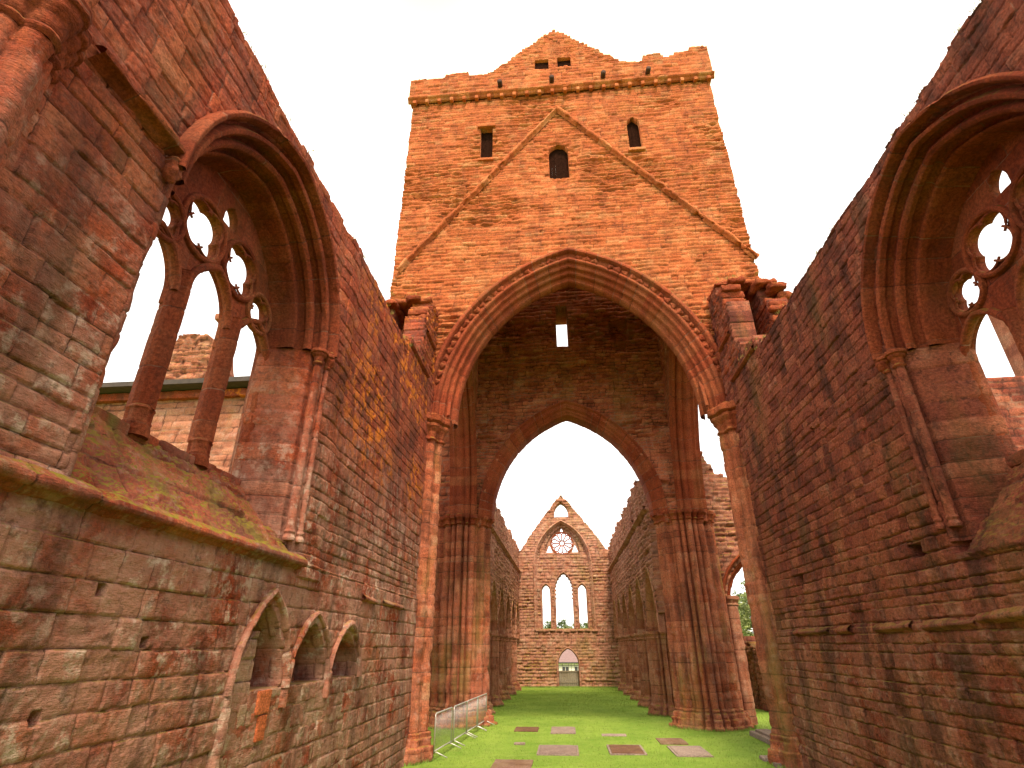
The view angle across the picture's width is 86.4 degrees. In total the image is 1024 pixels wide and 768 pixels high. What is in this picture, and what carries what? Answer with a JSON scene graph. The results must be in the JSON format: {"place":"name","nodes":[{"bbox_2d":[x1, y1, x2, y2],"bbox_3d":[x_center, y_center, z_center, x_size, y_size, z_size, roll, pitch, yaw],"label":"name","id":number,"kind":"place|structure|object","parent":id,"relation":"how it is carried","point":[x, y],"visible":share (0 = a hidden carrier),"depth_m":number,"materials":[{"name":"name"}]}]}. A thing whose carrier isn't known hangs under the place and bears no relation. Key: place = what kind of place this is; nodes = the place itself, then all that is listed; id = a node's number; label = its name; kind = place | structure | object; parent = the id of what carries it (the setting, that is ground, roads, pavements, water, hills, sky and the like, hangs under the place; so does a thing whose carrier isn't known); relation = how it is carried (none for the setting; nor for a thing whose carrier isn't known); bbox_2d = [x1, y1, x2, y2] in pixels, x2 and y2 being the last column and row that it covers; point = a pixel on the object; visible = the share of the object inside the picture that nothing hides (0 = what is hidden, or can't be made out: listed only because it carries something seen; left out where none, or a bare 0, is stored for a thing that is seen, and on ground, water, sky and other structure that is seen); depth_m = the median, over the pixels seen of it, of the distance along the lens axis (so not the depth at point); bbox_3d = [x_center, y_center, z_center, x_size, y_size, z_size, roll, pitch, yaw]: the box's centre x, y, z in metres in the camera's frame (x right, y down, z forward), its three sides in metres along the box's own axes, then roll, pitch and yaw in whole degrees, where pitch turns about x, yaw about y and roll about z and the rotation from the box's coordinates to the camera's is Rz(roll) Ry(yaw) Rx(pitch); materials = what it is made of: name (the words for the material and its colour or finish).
{"place":"outdoors","nodes":[
{"label":"outdoors","id":0,"kind":"place"},
{"bbox_2d":[103,0,1014,630],"label":"sky","id":1,"kind":"structure","parent":0,"point":[808,94],"materials":[{"name":"white"}]},
{"bbox_2d":[402,685,794,767],"bbox_3d":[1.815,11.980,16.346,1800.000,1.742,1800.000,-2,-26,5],"label":"ground","id":2,"kind":"structure","parent":0,"point":[586,753],"depth_m":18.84,"materials":[{"name":"green plant"}]},
{"bbox_2d":[95,376,249,471],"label":"chapel","id":3,"kind":"structure","parent":2,"relation":"on","point":[173,417],"depth_m":19.54,"materials":[{"name":"stone"}]},
{"bbox_2d":[164,313,233,379],"bbox_3d":[-14.351,4.527,22.228,5.500,17.175,1.557,-2,-26,5],"label":"ruined turret","id":4,"kind":"object","parent":2,"relation":"on","point":[191,354],"visible":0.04,"depth_m":24.45,"materials":[{"name":"stone"}]},
{"bbox_2d":[0,0,438,767],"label":"chancel wall","id":5,"kind":"structure","parent":2,"relation":"on","point":[164,604],"depth_m":7.01,"materials":[{"name":"red stone"}]},
{"bbox_2d":[122,162,272,477],"bbox_3d":[-4.889,-1.282,8.752,0.374,5.001,4.141,-2,-26,5],"label":"window","id":6,"kind":"structure","parent":5,"relation":"in","point":[213,195],"depth_m":8.68,"materials":[{"name":"stone"}]},
{"bbox_2d":[438,432,449,516],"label":"transept wall","id":7,"kind":"structure","parent":2,"relation":"on","point":[444,496],"depth_m":27.26,"materials":[{"name":"stone"}]},
{"bbox_2d":[433,707,460,757],"bbox_3d":[-2.038,10.415,16.364,0.702,1.116,1.882,-4,-26,9],"label":"crowd barrier","id":8,"kind":"object","parent":2,"relation":"on","point":[448,730],"visible":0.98,"depth_m":16.27,"materials":[{"name":"metal"}]},
{"bbox_2d":[444,701,475,745],"bbox_3d":[-1.706,11.291,18.194,0.702,1.116,1.882,-4,-26,8],"label":"crowd barrier","id":9,"kind":"object","parent":2,"relation":"on","point":[455,722],"visible":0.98,"depth_m":18.15,"materials":[{"name":"metal"}]},
{"bbox_2d":[467,697,485,736],"bbox_3d":[-1.418,12.082,19.846,0.702,1.116,1.882,-4,-26,8],"label":"crowd barrier","id":10,"kind":"object","parent":2,"relation":"on","point":[474,715],"visible":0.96,"depth_m":19.88,"materials":[{"name":"metal"}]},
{"bbox_2d":[476,693,494,730],"bbox_3d":[-1.162,12.787,21.320,0.702,1.116,1.882,-4,-26,8],"label":"crowd barrier","id":11,"kind":"object","parent":2,"relation":"on","point":[485,694],"visible":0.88,"depth_m":21.26,"materials":[{"name":"metal"}]},
{"bbox_2d":[488,500,520,713],"bbox_3d":[-1.048,14.607,36.279,2.112,11.639,25.047,-2,-26,5],"label":"nave arcade","id":12,"kind":"object","parent":2,"relation":"on","point":[505,572],"visible":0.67,"depth_m":34.78,"materials":[{"name":"stone"}]},
{"bbox_2d":[490,759,532,767],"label":"grave slab","id":13,"kind":"structure","parent":2,"relation":"on","point":[507,763],"depth_m":14.65,"materials":[{"name":"stone"}]},
{"bbox_2d":[514,742,524,744],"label":"grave slab","id":14,"kind":"structure","parent":2,"relation":"on","point":[519,743],"depth_m":17.71,"materials":[{"name":"stone"}]},
{"bbox_2d":[514,727,538,731],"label":"grave slab","id":15,"kind":"structure","parent":2,"relation":"on","point":[527,729],"depth_m":20.60,"materials":[{"name":"stone"}]},
{"bbox_2d":[537,745,578,755],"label":"grave slab","id":16,"kind":"structure","parent":2,"relation":"on","point":[558,750],"depth_m":16.44,"materials":[{"name":"stone"}]},
{"bbox_2d":[543,619,572,628],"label":"broadleaf tree","id":17,"kind":"object","parent":2,"relation":"on","point":[560,624],"visible":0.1,"depth_m":91.55,"materials":[{"name":"green plant"}]},
{"bbox_2d":[550,726,575,733],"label":"grave slab","id":18,"kind":"structure","parent":2,"relation":"on","point":[564,730],"depth_m":20.33,"materials":[{"name":"stone"}]},
{"bbox_2d":[517,494,620,687],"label":"gable end wall","id":19,"kind":"structure","parent":2,"relation":"on","point":[593,647],"depth_m":46.78,"materials":[{"name":"stone"}]},
{"bbox_2d":[545,528,579,553],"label":"rose window","id":20,"kind":"structure","parent":19,"relation":"in","point":[573,542],"depth_m":49.43,"materials":[{"name":"stone"}]},
{"bbox_2d":[559,663,578,685],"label":"door gate","id":21,"kind":"structure","parent":19,"relation":"attached to","point":[569,678],"depth_m":44.89,"materials":[{"name":"grey wood"}]},
{"bbox_2d":[559,649,578,670],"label":"house","id":22,"kind":"structure","parent":2,"relation":"on","point":[567,656],"depth_m":63.84,"materials":[{"name":"paint"}]},
{"bbox_2d":[563,623,586,628],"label":"broadleaf tree","id":23,"kind":"object","parent":2,"relation":"on","point":[568,627],"visible":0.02,"depth_m":90.86,"materials":[{"name":"green plant"}]},
{"bbox_2d":[390,29,803,767],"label":"crossing tower","id":24,"kind":"structure","parent":2,"relation":"on","point":[584,193],"depth_m":23.90,"materials":[{"name":"stone"}]},
{"bbox_2d":[602,734,626,735],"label":"grave slab","id":25,"kind":"structure","parent":2,"relation":"on","point":[614,735],"depth_m":19.17,"materials":[{"name":"stone"}]},
{"bbox_2d":[606,744,646,754],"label":"grave slab","id":26,"kind":"structure","parent":2,"relation":"on","point":[615,749],"depth_m":16.55,"materials":[{"name":"stone"}]},
{"bbox_2d":[607,479,674,716],"bbox_3d":[8.095,14.223,35.553,2.112,11.630,25.037,-2,-26,5],"label":"nave arcade","id":27,"kind":"object","parent":2,"relation":"on","point":[640,629],"visible":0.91,"depth_m":29.56,"materials":[{"name":"stone"}]},
{"bbox_2d":[655,738,688,744],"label":"grave slab","id":28,"kind":"structure","parent":2,"relation":"on","point":[671,741],"depth_m":17.90,"materials":[{"name":"stone"}]},
{"bbox_2d":[667,746,713,756],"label":"grave slab","id":29,"kind":"structure","parent":2,"relation":"on","point":[688,751],"depth_m":16.21,"materials":[{"name":"stone"}]},
{"bbox_2d":[701,451,757,724],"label":"transept wall","id":30,"kind":"structure","parent":2,"relation":"on","point":[718,500],"depth_m":24.48,"materials":[{"name":"stone"}]},
{"bbox_2d":[732,580,753,633],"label":"broadleaf tree","id":31,"kind":"object","parent":2,"relation":"on","point":[742,599],"visible":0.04,"depth_m":70.68,"materials":[{"name":"green plant"}]},
{"bbox_2d":[738,592,753,635],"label":"broadleaf tree","id":32,"kind":"object","parent":2,"relation":"on","point":[746,624],"visible":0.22,"depth_m":54.62,"materials":[{"name":"green plant"}]},
{"bbox_2d":[743,636,768,711],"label":"aisle wall","id":33,"kind":"structure","parent":2,"relation":"on","point":[755,677],"depth_m":27.94,"materials":[{"name":"red stone"}]},
{"bbox_2d":[749,729,770,744],"bbox_3d":[8.547,11.672,17.875,0.622,0.365,3.108,-2,-26,5],"label":"kerb stone","id":34,"kind":"object","parent":2,"relation":"on","point":[763,735],"visible":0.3,"depth_m":18.37,"materials":[{"name":"grey stone"}]},
{"bbox_2d":[759,755,768,761],"bbox_3d":[7.246,10.417,15.130,0.659,0.165,0.460,-2,-26,5],"label":"loose stone","id":35,"kind":"object","parent":2,"relation":"on","point":[764,758],"visible":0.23,"depth_m":15.07,"materials":[{"name":"grey stone"}]},
{"bbox_2d":[772,762,781,767],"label":"loose stone","id":36,"kind":"object","parent":2,"relation":"on","point":[775,764],"visible":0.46,"depth_m":14.27,"materials":[{"name":"grey stone"}]},
{"bbox_2d":[707,0,1023,767],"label":"chancel wall","id":37,"kind":"structure","parent":2,"relation":"on","point":[883,461],"depth_m":9.49,"materials":[{"name":"red stone"}]},
{"bbox_2d":[946,131,1023,455],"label":"window","id":38,"kind":"structure","parent":37,"relation":"in","point":[1001,287],"depth_m":8.55,"materials":[{"name":"stone"}]},
{"bbox_2d":[987,376,1023,451],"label":"chapel","id":39,"kind":"structure","parent":2,"relation":"on","point":[1008,392],"depth_m":17.11,"materials":[{"name":"red stone"}]},
{"bbox_2d":[988,315,1023,375],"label":"ruined turret","id":40,"kind":"object","parent":2,"relation":"on","point":[1009,346],"visible":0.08,"depth_m":19.48,"materials":[{"name":"stone"}]}
]}

